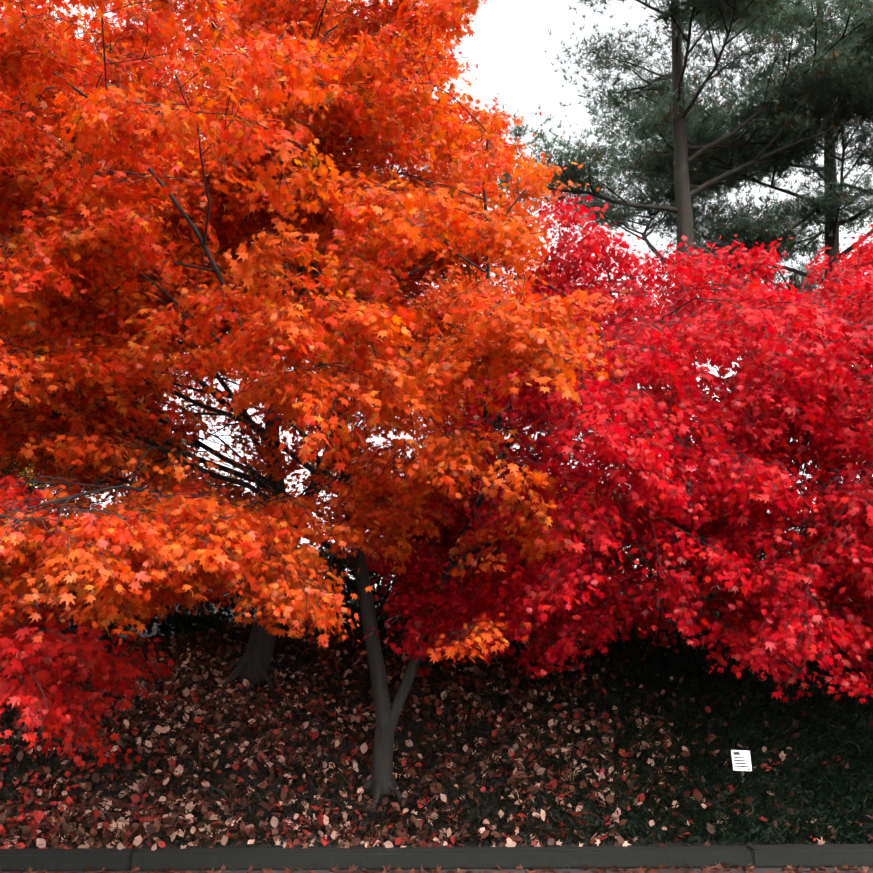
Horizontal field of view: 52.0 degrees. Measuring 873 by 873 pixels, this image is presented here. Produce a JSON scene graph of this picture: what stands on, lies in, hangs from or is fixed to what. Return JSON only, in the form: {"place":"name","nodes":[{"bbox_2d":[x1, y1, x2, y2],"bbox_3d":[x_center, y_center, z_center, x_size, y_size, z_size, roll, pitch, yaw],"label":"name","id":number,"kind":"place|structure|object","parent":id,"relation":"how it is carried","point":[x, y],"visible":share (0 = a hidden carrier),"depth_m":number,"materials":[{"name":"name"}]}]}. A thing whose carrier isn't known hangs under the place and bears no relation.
{"place":"outdoors","nodes":[
{"label":"outdoors","id":0,"kind":"place"},
{"bbox_2d":[0,302,137,506],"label":"tree","id":1,"kind":"object","parent":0,"point":[42,485],"depth_m":12.28,"materials":[{"name":"plant"}]},
{"bbox_2d":[0,78,202,490],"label":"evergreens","id":2,"kind":"object","parent":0,"point":[194,445],"depth_m":13.39,"materials":[{"name":"plant"}]},
{"bbox_2d":[0,590,872,848],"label":"bank","id":3,"kind":"structure","parent":0,"point":[291,814],"depth_m":6.97,"materials":[{"name":"brown plant"}]},
{"bbox_2d":[0,475,174,770],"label":"red maple","id":4,"kind":"object","parent":3,"relation":"on","point":[84,658],"depth_m":5.23,"materials":[{"name":"red plant"}]},
{"bbox_2d":[0,0,523,688],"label":"maple","id":5,"kind":"object","parent":3,"relation":"on","point":[360,496],"depth_m":6.14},
{"bbox_2d":[0,0,633,808],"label":"orange maple","id":6,"kind":"object","parent":3,"relation":"on","point":[210,566],"depth_m":5.21,"materials":[{"name":"orange plant"}]},
{"bbox_2d":[0,615,872,846],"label":"ground cover","id":7,"kind":"object","parent":3,"relation":"on","point":[675,658],"visible":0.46,"depth_m":7.06,"materials":[{"name":"plant"}]},
{"bbox_2d":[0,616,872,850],"bbox_3d":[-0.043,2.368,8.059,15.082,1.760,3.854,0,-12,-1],"label":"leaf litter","id":8,"kind":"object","parent":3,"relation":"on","point":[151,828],"visible":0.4,"depth_m":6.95,"materials":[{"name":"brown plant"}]},
{"bbox_2d":[0,494,872,644],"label":"shrubs","id":9,"kind":"object","parent":3,"relation":"on","point":[181,623],"depth_m":9.21,"materials":[{"name":"plant"}]},
{"bbox_2d":[349,189,872,703],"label":"red maple","id":10,"kind":"object","parent":3,"relation":"on","point":[665,499],"depth_m":5.98,"materials":[{"name":"red plant"}]},
{"bbox_2d":[480,0,872,507],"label":"pine","id":11,"kind":"object","parent":3,"relation":"on","point":[813,205],"depth_m":22.06,"materials":[{"name":"green plant"}]},
{"bbox_2d":[585,0,872,483],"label":"pine","id":12,"kind":"object","parent":3,"relation":"on","point":[698,214],"depth_m":23.24,"materials":[{"name":"green plant"}]},
{"bbox_2d":[731,750,751,781],"bbox_3d":[2.341,2.582,6.837,0.150,0.350,0.024,4,-26,-5],"label":"notice","id":13,"kind":"object","parent":3,"relation":"on","point":[742,758],"visible":0.85,"depth_m":6.87,"materials":[{"name":"white paper"}]},
{"bbox_2d":[805,233,872,653],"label":"red maple","id":14,"kind":"object","parent":3,"relation":"on","point":[857,262],"depth_m":9.86,"materials":[{"name":"red plant"}]},
{"bbox_2d":[0,867,872,872],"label":"path","id":15,"kind":"structure","parent":0,"point":[761,870],"depth_m":5.88,"materials":[{"name":"grey asphalt"}]},
{"bbox_2d":[0,860,872,872],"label":"path litter","id":16,"kind":"object","parent":15,"relation":"on","point":[586,867],"depth_m":5.85,"materials":[{"name":"brown plant"}]},
{"bbox_2d":[0,0,872,591],"label":"sky","id":17,"kind":"structure","parent":0,"point":[508,45],"materials":[{"name":"white"}]},
{"label":"ground surface","id":18,"kind":"structure","parent":0,"visible":0},
{"bbox_2d":[0,844,872,870],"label":"kerb","id":19,"kind":"structure","parent":18,"relation":"on","point":[605,857],"depth_m":5.95,"materials":[{"name":"concrete"}]}
]}

